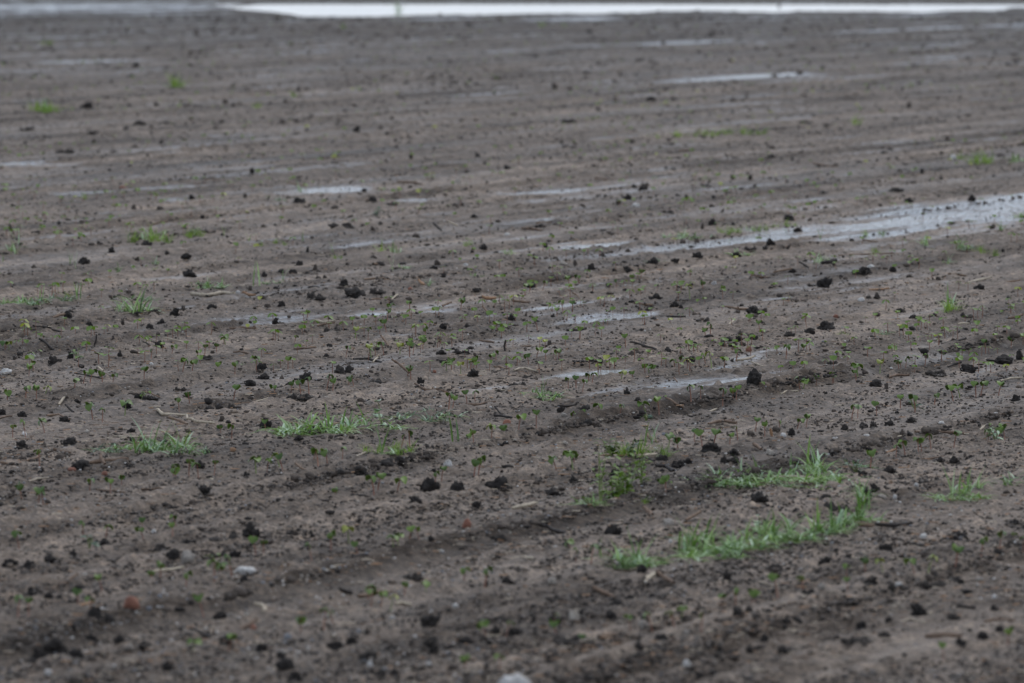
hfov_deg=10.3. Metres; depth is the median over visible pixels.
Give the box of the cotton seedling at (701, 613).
[699,612,703,632]
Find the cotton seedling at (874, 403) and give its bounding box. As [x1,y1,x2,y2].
[871,401,878,414]
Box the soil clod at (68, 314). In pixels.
[64,310,71,317]
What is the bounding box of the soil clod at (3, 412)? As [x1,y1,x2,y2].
[0,408,5,414]
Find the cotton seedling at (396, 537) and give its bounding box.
[386,533,398,546]
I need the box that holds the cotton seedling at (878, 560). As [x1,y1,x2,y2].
[875,558,884,571]
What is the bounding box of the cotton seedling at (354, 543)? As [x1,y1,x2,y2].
[350,541,358,553]
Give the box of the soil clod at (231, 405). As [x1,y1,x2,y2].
[228,403,241,407]
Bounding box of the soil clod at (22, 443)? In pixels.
[16,440,27,447]
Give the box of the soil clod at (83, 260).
[78,257,89,264]
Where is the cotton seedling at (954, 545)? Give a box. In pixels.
[952,543,958,562]
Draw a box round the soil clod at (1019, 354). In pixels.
[1016,350,1022,359]
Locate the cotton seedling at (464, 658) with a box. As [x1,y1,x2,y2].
[460,654,469,667]
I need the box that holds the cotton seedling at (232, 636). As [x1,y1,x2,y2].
[226,633,236,651]
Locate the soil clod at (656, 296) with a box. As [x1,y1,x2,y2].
[648,293,662,299]
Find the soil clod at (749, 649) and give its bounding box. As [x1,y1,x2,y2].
[745,644,762,653]
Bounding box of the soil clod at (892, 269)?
[889,266,896,271]
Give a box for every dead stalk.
[29,477,48,481]
[46,413,70,419]
[52,313,64,317]
[53,448,70,452]
[56,573,78,587]
[80,601,95,605]
[89,457,128,463]
[95,489,125,492]
[98,498,128,501]
[99,453,105,464]
[113,435,159,437]
[141,487,163,489]
[145,566,183,573]
[146,220,167,225]
[156,408,185,415]
[162,337,183,341]
[168,416,187,424]
[185,414,214,423]
[190,291,235,296]
[229,326,255,328]
[241,618,257,629]
[242,291,255,295]
[254,602,266,612]
[293,347,315,349]
[294,462,305,469]
[314,319,335,322]
[317,322,334,325]
[357,590,392,596]
[361,618,383,624]
[364,277,384,279]
[371,298,390,299]
[391,358,409,372]
[395,601,411,605]
[397,181,422,184]
[414,383,447,392]
[466,401,495,405]
[481,295,495,299]
[511,501,538,509]
[511,555,533,559]
[512,300,529,302]
[513,367,537,371]
[521,227,542,230]
[592,586,614,597]
[634,302,652,305]
[634,453,657,457]
[642,506,652,514]
[643,571,655,584]
[647,433,658,442]
[656,570,674,583]
[665,397,683,407]
[685,509,701,520]
[707,419,736,424]
[725,305,746,309]
[735,355,755,360]
[752,442,762,450]
[772,475,818,480]
[773,268,791,272]
[812,162,838,166]
[838,252,894,255]
[854,521,874,526]
[888,373,909,377]
[899,617,926,622]
[914,430,969,434]
[925,632,961,637]
[967,276,991,282]
[983,618,1014,622]
[1000,377,1022,381]
[1007,313,1023,318]
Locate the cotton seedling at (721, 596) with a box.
[718,593,725,606]
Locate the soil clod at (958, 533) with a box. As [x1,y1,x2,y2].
[948,530,960,539]
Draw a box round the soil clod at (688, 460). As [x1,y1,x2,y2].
[683,457,692,463]
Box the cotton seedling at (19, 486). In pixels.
[14,481,23,498]
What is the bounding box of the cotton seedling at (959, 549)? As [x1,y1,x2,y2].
[954,546,963,566]
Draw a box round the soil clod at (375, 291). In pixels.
[369,288,385,293]
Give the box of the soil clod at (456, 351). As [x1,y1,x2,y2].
[454,347,469,353]
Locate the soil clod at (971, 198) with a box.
[968,194,975,200]
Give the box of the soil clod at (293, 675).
[286,671,302,681]
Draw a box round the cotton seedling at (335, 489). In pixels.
[331,487,338,492]
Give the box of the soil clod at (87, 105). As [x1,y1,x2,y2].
[80,102,93,108]
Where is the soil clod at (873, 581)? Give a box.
[864,576,877,584]
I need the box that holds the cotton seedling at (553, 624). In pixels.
[549,619,559,633]
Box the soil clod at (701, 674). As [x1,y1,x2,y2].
[694,671,704,677]
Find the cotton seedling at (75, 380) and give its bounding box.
[73,378,79,387]
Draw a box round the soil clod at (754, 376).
[746,368,761,384]
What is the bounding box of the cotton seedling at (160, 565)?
[157,560,164,577]
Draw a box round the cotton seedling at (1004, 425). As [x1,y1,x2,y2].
[999,423,1006,439]
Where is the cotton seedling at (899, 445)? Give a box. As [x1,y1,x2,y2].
[893,443,901,456]
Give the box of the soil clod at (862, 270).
[859,266,867,274]
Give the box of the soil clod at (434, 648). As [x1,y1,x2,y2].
[429,644,438,653]
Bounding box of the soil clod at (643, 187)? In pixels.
[638,184,647,189]
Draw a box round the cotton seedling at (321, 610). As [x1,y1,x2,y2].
[319,607,328,629]
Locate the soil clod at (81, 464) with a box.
[71,459,91,469]
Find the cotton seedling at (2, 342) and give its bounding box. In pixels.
[0,340,8,348]
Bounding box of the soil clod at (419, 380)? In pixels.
[417,377,424,383]
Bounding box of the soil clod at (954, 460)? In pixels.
[949,455,959,463]
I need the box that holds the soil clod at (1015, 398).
[1011,394,1019,400]
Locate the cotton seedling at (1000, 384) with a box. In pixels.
[997,381,1004,395]
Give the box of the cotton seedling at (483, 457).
[478,455,485,474]
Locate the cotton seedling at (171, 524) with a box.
[168,522,174,535]
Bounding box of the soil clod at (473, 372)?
[467,368,478,376]
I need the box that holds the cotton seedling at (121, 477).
[118,474,124,484]
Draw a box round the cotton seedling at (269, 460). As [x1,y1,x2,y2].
[265,457,271,469]
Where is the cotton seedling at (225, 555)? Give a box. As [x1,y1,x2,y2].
[224,554,231,576]
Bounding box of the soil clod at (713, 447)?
[700,442,720,452]
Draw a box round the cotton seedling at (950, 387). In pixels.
[945,385,954,400]
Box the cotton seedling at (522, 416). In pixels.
[516,413,526,429]
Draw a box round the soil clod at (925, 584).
[918,580,946,589]
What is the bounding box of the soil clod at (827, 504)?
[824,501,849,511]
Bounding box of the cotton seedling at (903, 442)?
[898,439,906,454]
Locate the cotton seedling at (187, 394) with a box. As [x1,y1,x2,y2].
[184,392,190,403]
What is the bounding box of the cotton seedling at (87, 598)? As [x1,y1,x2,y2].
[85,596,94,609]
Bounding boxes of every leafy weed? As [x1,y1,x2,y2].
[581,493,597,505]
[590,468,630,498]
[592,438,619,455]
[593,442,609,503]
[607,453,640,494]
[626,439,638,452]
[631,449,651,483]
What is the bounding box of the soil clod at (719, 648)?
[716,644,722,651]
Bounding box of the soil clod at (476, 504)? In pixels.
[472,501,480,507]
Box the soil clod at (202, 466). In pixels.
[195,460,204,468]
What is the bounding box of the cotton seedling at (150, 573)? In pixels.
[147,570,154,577]
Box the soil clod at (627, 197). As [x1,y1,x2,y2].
[624,193,631,199]
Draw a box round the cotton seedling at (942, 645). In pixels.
[938,641,945,659]
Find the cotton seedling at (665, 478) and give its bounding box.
[661,474,669,491]
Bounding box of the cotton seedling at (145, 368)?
[141,366,148,378]
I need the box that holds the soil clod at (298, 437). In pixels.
[294,435,303,439]
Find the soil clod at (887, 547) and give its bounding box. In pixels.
[878,543,893,550]
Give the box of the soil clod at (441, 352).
[436,349,445,354]
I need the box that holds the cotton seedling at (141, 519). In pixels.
[139,517,144,525]
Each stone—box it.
[0,368,11,374]
[44,669,51,675]
[123,596,139,609]
[127,643,134,651]
[180,550,194,562]
[235,566,255,573]
[284,633,291,638]
[443,459,451,466]
[462,518,470,527]
[498,673,531,682]
[548,577,556,583]
[568,610,579,619]
[631,203,639,206]
[638,619,648,628]
[663,518,673,525]
[683,659,690,666]
[684,629,689,634]
[766,449,774,454]
[817,583,825,588]
[878,494,886,498]
[920,533,926,538]
[976,576,982,581]
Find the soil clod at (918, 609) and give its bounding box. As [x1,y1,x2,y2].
[910,602,927,615]
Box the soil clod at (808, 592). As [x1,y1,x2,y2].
[801,588,815,594]
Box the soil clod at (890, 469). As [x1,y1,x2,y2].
[883,465,897,473]
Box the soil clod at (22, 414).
[17,411,26,416]
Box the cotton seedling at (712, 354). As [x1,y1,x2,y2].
[705,351,713,367]
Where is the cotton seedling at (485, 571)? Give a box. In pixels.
[483,566,492,587]
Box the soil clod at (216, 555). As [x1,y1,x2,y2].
[210,549,225,557]
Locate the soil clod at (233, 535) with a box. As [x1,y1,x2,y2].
[208,530,239,541]
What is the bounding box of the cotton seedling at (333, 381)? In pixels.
[330,377,335,390]
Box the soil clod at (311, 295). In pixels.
[307,291,325,300]
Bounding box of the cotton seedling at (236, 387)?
[232,384,240,399]
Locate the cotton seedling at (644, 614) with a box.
[643,611,652,632]
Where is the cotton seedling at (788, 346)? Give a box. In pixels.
[783,344,789,358]
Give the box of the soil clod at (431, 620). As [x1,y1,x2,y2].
[419,614,440,626]
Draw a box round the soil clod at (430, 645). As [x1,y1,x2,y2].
[421,637,434,648]
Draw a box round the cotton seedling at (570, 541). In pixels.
[564,538,573,547]
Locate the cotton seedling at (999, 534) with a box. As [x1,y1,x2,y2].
[997,529,1005,548]
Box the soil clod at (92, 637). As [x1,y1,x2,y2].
[85,634,97,640]
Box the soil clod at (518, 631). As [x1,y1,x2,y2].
[513,627,522,634]
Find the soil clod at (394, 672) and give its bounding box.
[390,668,399,675]
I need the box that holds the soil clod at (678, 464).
[671,459,684,467]
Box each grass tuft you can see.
[2,239,24,253]
[3,295,25,303]
[19,296,50,305]
[27,100,47,110]
[32,97,54,112]
[35,102,53,112]
[42,99,69,112]
[50,294,80,301]
[81,441,118,451]
[101,447,127,452]
[106,444,133,449]
[107,300,132,310]
[109,277,161,314]
[114,282,144,313]
[118,305,130,311]
[122,429,153,452]
[126,441,173,453]
[129,230,143,242]
[132,418,159,451]
[134,438,164,452]
[135,418,179,450]
[136,225,156,241]
[141,221,166,239]
[143,223,166,239]
[145,436,204,448]
[148,440,179,450]
[152,436,202,454]
[155,231,163,241]
[155,428,198,447]
[160,230,176,242]
[165,70,183,87]
[165,73,188,87]
[167,439,197,450]
[169,443,201,449]
[195,281,209,287]
[211,284,233,287]
[245,413,325,433]
[253,261,259,285]
[273,425,310,436]
[277,414,330,435]
[279,423,327,434]
[281,424,314,435]
[294,410,331,426]
[305,426,333,434]
[309,403,339,432]
[312,421,343,433]
[316,422,375,434]
[336,408,370,431]
[337,404,375,425]
[338,424,379,432]
[349,416,388,427]
[371,443,384,452]
[372,417,388,453]
[376,410,419,419]
[379,448,401,454]
[384,424,416,430]
[389,1,407,9]
[390,442,408,455]
[399,439,418,452]
[413,412,455,421]
[417,412,447,421]
[448,413,458,441]
[533,391,546,398]
[540,393,561,400]
[545,390,571,398]
[558,496,606,505]
[579,493,613,505]
[592,547,641,565]
[596,558,637,569]
[609,538,655,564]
[609,544,665,563]
[611,444,630,456]
[612,441,646,457]
[614,552,663,567]
[618,433,651,456]
[626,524,641,564]
[626,554,667,569]
[628,534,656,559]
[643,423,651,445]
[649,442,676,455]
[658,520,715,554]
[669,548,717,562]
[673,538,702,554]
[674,541,744,554]
[679,535,729,556]
[681,519,708,550]
[683,534,740,557]
[684,515,722,547]
[689,550,728,558]
[691,515,724,549]
[697,472,738,489]
[699,537,747,552]
[699,546,750,558]
[700,472,752,485]
[701,464,730,474]
[701,476,745,485]
[707,534,764,552]
[709,528,750,540]
[711,542,743,553]
[714,534,778,545]
[718,532,749,546]
[720,534,782,550]
[724,474,768,486]
[724,538,773,551]
[732,457,749,476]
[732,473,766,483]
[737,518,762,541]
[742,473,786,483]
[743,472,775,487]
[744,457,768,477]
[744,468,793,484]
[744,533,789,550]
[746,528,805,543]
[747,507,775,539]
[750,530,797,542]
[754,520,785,535]
[756,512,786,535]
[761,511,805,531]
[768,524,847,543]
[769,479,811,487]
[770,470,825,483]
[773,524,816,543]
[780,471,826,482]
[782,531,823,540]
[784,529,815,542]
[785,471,846,483]
[786,458,800,474]
[786,525,812,543]
[793,449,842,472]
[794,520,832,536]
[795,461,819,474]
[797,452,832,474]
[797,498,842,537]
[800,440,819,472]
[800,466,836,481]
[805,523,843,535]
[807,437,816,466]
[807,467,854,477]
[807,481,832,489]
[815,520,864,531]
[820,473,874,483]
[820,514,855,530]
[823,523,853,533]
[824,475,842,483]
[824,517,863,526]
[825,497,845,532]
[827,470,850,480]
[827,512,872,525]
[837,483,864,497]
[837,502,879,522]
[841,491,879,521]
[844,477,882,505]
[845,477,861,491]
[847,511,875,520]
[852,511,887,522]
[858,458,883,468]
[862,486,869,510]
[914,236,928,245]
[919,494,957,501]
[924,492,958,498]
[931,282,962,309]
[933,489,977,500]
[936,305,953,312]
[941,299,957,310]
[943,468,954,494]
[949,470,982,493]
[953,488,977,496]
[954,496,978,501]
[955,244,974,249]
[955,469,991,488]
[955,491,988,498]
[956,466,987,495]
[957,150,988,163]
[968,145,993,163]
[968,490,996,498]
[971,153,991,164]
[976,244,989,253]
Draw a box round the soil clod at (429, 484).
[420,477,440,491]
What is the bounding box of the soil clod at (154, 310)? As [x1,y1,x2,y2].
[148,309,158,314]
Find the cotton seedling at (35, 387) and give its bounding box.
[32,384,39,398]
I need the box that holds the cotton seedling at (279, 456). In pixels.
[273,453,282,469]
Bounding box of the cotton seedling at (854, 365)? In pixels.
[851,363,862,375]
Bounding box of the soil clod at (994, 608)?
[990,605,998,610]
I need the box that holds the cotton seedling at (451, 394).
[445,393,453,408]
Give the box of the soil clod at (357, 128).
[353,126,359,131]
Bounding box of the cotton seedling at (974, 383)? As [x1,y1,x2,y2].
[970,381,978,397]
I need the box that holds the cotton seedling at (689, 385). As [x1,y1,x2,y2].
[687,384,694,401]
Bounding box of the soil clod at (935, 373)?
[925,369,947,375]
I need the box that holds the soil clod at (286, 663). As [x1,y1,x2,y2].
[275,657,294,669]
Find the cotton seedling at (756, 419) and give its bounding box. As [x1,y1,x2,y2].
[754,417,760,431]
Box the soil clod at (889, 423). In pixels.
[884,420,894,425]
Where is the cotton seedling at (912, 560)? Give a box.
[903,558,915,573]
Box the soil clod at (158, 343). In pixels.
[155,340,163,347]
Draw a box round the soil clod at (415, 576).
[401,572,422,580]
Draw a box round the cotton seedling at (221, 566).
[217,563,225,571]
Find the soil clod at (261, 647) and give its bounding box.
[255,642,267,651]
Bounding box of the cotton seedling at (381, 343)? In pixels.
[377,341,384,354]
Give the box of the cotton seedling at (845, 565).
[843,563,850,576]
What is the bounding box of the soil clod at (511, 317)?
[507,314,514,320]
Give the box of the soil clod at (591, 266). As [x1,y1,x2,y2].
[587,263,595,269]
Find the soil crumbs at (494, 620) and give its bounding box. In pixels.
[0,8,1023,682]
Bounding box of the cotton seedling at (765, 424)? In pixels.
[761,420,767,436]
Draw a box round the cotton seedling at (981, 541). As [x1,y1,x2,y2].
[979,536,987,555]
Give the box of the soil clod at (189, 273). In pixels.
[182,269,196,276]
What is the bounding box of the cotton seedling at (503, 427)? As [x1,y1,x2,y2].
[499,425,506,430]
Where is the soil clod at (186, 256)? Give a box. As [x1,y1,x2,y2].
[181,253,191,258]
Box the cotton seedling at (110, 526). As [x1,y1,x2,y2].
[104,524,112,537]
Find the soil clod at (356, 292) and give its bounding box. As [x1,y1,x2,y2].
[344,286,365,298]
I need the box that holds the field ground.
[0,0,1023,682]
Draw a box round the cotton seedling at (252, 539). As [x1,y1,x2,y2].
[248,535,258,554]
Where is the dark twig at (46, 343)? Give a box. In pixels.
[38,338,54,349]
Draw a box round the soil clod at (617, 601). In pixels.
[609,598,623,605]
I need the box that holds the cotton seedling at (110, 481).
[105,477,113,492]
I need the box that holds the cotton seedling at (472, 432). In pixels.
[470,429,475,442]
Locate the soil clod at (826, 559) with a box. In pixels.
[818,556,831,564]
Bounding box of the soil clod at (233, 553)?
[229,550,241,557]
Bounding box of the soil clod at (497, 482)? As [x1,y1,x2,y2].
[484,475,509,490]
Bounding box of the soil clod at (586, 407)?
[577,404,590,409]
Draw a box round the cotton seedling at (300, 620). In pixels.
[296,616,306,631]
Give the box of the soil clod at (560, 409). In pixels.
[557,407,564,412]
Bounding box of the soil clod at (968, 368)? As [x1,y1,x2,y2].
[959,364,976,372]
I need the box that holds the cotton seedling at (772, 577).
[768,573,779,597]
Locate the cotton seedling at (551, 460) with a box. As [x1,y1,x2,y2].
[548,456,557,469]
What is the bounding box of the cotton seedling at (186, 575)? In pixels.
[184,571,191,586]
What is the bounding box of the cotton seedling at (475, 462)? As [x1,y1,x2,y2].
[471,458,480,477]
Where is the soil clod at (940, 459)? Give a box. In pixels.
[937,456,944,462]
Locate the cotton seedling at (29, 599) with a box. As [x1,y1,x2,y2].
[25,597,32,616]
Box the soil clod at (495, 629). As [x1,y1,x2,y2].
[489,623,500,634]
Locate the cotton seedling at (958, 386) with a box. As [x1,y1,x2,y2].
[953,383,962,397]
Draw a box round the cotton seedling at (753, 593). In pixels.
[747,588,757,603]
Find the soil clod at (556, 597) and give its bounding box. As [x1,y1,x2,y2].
[545,593,563,602]
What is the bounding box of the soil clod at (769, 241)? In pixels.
[766,238,775,244]
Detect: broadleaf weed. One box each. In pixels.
[70,348,83,358]
[80,535,99,547]
[203,553,230,569]
[640,414,652,420]
[751,514,768,531]
[844,459,862,471]
[907,397,924,410]
[986,423,1002,439]
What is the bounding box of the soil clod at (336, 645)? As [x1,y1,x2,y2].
[326,640,343,650]
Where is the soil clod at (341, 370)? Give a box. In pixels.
[334,364,353,373]
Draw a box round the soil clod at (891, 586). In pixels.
[887,582,907,590]
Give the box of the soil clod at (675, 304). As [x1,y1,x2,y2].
[669,301,678,306]
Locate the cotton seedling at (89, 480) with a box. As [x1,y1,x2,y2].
[87,478,94,490]
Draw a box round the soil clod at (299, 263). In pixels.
[296,260,302,265]
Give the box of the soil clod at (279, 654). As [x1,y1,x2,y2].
[276,651,285,658]
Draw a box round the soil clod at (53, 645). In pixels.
[42,637,68,654]
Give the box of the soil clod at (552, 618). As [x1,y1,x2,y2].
[548,616,561,622]
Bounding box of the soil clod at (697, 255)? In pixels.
[692,252,702,257]
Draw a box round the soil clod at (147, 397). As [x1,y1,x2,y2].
[142,395,158,399]
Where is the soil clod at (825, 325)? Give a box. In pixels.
[817,321,835,329]
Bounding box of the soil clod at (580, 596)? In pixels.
[569,591,582,598]
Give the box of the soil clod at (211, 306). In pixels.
[207,304,216,308]
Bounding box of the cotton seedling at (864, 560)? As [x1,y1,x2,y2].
[860,555,868,571]
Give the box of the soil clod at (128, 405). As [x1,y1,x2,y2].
[122,400,131,408]
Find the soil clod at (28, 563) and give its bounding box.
[23,560,35,568]
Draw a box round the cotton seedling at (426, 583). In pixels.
[421,580,430,590]
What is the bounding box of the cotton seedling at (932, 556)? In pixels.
[927,554,937,572]
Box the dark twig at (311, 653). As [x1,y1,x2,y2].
[303,651,319,654]
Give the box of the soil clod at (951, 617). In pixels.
[946,613,959,619]
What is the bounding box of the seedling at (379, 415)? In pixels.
[373,399,387,425]
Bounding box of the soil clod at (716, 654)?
[714,651,739,658]
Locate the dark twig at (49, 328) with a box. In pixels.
[33,324,63,331]
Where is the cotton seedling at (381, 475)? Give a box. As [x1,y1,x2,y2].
[376,472,385,490]
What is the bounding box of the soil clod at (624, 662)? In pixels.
[616,658,632,668]
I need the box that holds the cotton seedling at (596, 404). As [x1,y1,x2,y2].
[593,403,602,409]
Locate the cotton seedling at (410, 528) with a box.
[406,525,414,538]
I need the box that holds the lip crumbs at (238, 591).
[0,143,1023,682]
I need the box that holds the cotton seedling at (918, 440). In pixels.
[913,437,922,451]
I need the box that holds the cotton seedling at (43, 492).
[36,491,44,504]
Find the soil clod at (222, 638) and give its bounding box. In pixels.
[219,634,234,643]
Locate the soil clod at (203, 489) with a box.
[198,484,210,494]
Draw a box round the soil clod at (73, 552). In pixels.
[69,549,76,555]
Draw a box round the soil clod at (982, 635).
[976,630,988,639]
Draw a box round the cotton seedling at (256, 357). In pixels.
[250,355,259,363]
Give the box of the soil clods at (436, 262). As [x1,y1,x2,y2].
[0,4,1023,586]
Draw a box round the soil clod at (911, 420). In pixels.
[905,417,916,422]
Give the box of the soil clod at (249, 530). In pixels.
[242,521,259,537]
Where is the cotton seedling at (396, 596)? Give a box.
[389,594,398,611]
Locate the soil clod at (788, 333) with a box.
[783,331,795,335]
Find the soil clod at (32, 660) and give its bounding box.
[26,658,36,663]
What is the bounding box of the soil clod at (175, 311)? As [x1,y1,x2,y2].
[169,308,179,315]
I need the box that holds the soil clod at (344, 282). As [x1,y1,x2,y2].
[339,279,347,285]
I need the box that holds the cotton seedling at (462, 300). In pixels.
[458,297,465,305]
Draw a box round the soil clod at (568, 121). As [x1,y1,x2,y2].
[562,118,574,122]
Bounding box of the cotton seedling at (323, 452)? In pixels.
[320,448,329,463]
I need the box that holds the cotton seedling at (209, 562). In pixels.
[207,559,218,581]
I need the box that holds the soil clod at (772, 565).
[766,563,780,569]
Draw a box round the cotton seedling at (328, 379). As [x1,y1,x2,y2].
[326,374,333,390]
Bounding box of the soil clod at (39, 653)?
[31,647,49,659]
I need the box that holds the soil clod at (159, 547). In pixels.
[153,543,169,550]
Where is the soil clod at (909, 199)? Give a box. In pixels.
[904,197,913,202]
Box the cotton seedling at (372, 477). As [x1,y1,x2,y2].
[365,475,375,494]
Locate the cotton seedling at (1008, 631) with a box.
[1004,626,1012,644]
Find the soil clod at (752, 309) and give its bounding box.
[746,305,760,313]
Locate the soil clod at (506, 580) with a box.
[502,577,513,583]
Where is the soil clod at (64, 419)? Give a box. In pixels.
[59,416,69,421]
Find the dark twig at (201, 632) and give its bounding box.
[189,627,211,637]
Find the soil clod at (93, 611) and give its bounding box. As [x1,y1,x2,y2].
[87,605,102,620]
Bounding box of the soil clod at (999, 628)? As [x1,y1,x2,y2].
[994,625,1003,631]
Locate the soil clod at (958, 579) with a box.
[952,576,963,582]
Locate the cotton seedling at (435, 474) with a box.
[433,470,439,481]
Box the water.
[216,4,1023,16]
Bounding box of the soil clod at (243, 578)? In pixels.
[237,575,251,583]
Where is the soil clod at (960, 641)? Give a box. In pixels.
[956,638,966,645]
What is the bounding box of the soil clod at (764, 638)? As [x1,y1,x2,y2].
[760,633,768,641]
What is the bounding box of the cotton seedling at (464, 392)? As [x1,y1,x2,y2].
[461,390,468,402]
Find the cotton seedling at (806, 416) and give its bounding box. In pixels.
[804,413,810,425]
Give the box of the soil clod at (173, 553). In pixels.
[165,548,180,559]
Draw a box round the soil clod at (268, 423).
[259,417,271,427]
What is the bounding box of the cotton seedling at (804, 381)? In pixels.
[799,378,809,388]
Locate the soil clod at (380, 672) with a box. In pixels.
[371,668,385,676]
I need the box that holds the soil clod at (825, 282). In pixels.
[817,277,832,287]
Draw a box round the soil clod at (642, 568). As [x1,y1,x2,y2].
[636,564,647,572]
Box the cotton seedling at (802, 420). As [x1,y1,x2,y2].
[797,418,804,428]
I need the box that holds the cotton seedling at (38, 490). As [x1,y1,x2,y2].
[33,486,43,502]
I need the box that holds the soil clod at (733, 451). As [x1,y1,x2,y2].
[729,448,739,455]
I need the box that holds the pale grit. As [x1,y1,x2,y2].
[0,162,1019,682]
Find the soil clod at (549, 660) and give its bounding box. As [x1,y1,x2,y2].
[545,658,554,663]
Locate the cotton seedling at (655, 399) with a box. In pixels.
[653,396,660,414]
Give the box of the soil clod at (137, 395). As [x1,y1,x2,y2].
[134,393,141,398]
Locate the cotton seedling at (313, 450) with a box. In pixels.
[311,448,318,466]
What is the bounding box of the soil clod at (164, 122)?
[158,121,174,124]
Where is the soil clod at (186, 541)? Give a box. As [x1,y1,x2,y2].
[181,539,196,543]
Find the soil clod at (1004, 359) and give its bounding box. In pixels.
[994,354,1013,363]
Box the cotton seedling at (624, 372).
[618,369,626,378]
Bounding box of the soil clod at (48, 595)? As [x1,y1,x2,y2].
[43,592,52,598]
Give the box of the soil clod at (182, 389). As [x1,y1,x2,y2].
[175,387,185,390]
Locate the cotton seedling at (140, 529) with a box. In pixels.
[134,527,143,538]
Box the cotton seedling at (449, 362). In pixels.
[441,360,451,370]
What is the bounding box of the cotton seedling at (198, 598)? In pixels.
[192,593,203,617]
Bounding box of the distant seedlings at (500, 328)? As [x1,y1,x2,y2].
[0,14,1023,374]
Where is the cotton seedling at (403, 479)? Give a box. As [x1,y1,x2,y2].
[395,476,406,490]
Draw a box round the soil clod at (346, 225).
[328,222,353,228]
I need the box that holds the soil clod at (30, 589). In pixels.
[27,586,38,595]
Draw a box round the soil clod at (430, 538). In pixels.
[428,535,433,541]
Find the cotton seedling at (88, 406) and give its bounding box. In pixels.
[85,402,94,418]
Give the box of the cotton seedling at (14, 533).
[11,530,21,548]
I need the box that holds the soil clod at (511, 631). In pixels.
[507,627,514,635]
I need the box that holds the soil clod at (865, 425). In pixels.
[859,420,876,427]
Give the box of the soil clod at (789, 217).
[783,214,793,220]
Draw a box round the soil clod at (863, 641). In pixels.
[840,636,872,645]
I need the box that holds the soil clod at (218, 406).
[215,404,222,408]
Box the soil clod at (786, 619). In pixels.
[771,614,790,622]
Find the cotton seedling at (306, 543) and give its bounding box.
[305,542,311,560]
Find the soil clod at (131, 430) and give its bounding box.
[126,427,135,432]
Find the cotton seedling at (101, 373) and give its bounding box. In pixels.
[98,370,104,381]
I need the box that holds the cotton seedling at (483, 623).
[477,619,488,636]
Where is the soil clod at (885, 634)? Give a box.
[878,630,890,636]
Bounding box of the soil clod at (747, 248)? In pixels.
[744,245,756,249]
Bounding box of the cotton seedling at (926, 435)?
[925,433,931,448]
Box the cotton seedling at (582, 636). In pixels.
[578,634,585,646]
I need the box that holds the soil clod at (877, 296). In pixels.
[866,292,880,298]
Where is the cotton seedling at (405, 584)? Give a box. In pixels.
[401,581,408,594]
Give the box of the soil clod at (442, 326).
[439,323,446,329]
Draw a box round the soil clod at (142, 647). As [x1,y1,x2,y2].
[138,640,146,650]
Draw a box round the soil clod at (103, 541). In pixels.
[99,538,109,545]
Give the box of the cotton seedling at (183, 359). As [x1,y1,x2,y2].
[181,357,187,371]
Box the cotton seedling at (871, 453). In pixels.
[867,449,875,467]
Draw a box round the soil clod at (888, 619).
[884,616,892,622]
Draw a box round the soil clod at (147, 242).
[141,240,152,245]
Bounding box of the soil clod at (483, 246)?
[479,243,487,249]
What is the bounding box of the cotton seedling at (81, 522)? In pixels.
[78,520,84,538]
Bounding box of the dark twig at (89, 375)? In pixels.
[74,373,101,378]
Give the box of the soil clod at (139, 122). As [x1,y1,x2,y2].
[132,120,145,125]
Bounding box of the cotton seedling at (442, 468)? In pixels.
[440,466,446,480]
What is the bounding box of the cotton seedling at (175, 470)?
[170,467,179,476]
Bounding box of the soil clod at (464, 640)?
[456,636,472,643]
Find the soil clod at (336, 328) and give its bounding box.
[323,325,340,331]
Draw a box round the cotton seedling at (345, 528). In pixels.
[342,525,353,543]
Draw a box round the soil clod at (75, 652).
[68,648,83,656]
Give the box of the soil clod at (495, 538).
[489,534,506,540]
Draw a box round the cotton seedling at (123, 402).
[120,399,132,415]
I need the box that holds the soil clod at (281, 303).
[278,301,285,306]
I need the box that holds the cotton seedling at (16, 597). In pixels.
[14,595,23,616]
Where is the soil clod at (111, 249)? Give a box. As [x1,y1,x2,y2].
[108,247,114,252]
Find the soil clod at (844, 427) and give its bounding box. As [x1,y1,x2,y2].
[840,424,847,430]
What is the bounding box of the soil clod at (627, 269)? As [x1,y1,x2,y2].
[623,266,632,272]
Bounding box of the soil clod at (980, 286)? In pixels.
[973,283,984,289]
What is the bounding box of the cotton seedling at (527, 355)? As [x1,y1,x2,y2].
[524,353,530,363]
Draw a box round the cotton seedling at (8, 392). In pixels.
[4,389,11,399]
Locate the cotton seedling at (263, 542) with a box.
[260,540,267,552]
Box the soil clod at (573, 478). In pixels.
[569,476,578,482]
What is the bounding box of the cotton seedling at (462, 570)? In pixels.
[460,567,469,580]
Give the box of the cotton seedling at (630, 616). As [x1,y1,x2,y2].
[624,614,632,629]
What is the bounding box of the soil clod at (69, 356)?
[67,350,73,358]
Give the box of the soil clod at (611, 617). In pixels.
[606,611,617,619]
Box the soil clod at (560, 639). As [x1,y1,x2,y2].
[549,634,588,645]
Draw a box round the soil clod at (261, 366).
[257,362,267,369]
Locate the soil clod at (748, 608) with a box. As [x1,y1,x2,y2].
[732,605,752,611]
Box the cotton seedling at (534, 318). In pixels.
[531,316,538,330]
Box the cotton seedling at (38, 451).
[33,449,40,465]
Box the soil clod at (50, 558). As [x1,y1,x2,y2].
[44,553,56,563]
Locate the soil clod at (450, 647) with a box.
[446,645,455,649]
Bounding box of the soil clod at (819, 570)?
[815,568,831,572]
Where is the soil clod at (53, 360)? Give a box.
[48,355,61,364]
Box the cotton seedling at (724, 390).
[719,387,726,405]
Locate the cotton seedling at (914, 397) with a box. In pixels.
[908,394,917,411]
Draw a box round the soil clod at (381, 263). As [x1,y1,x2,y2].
[372,261,384,265]
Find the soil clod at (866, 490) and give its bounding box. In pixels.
[864,487,871,495]

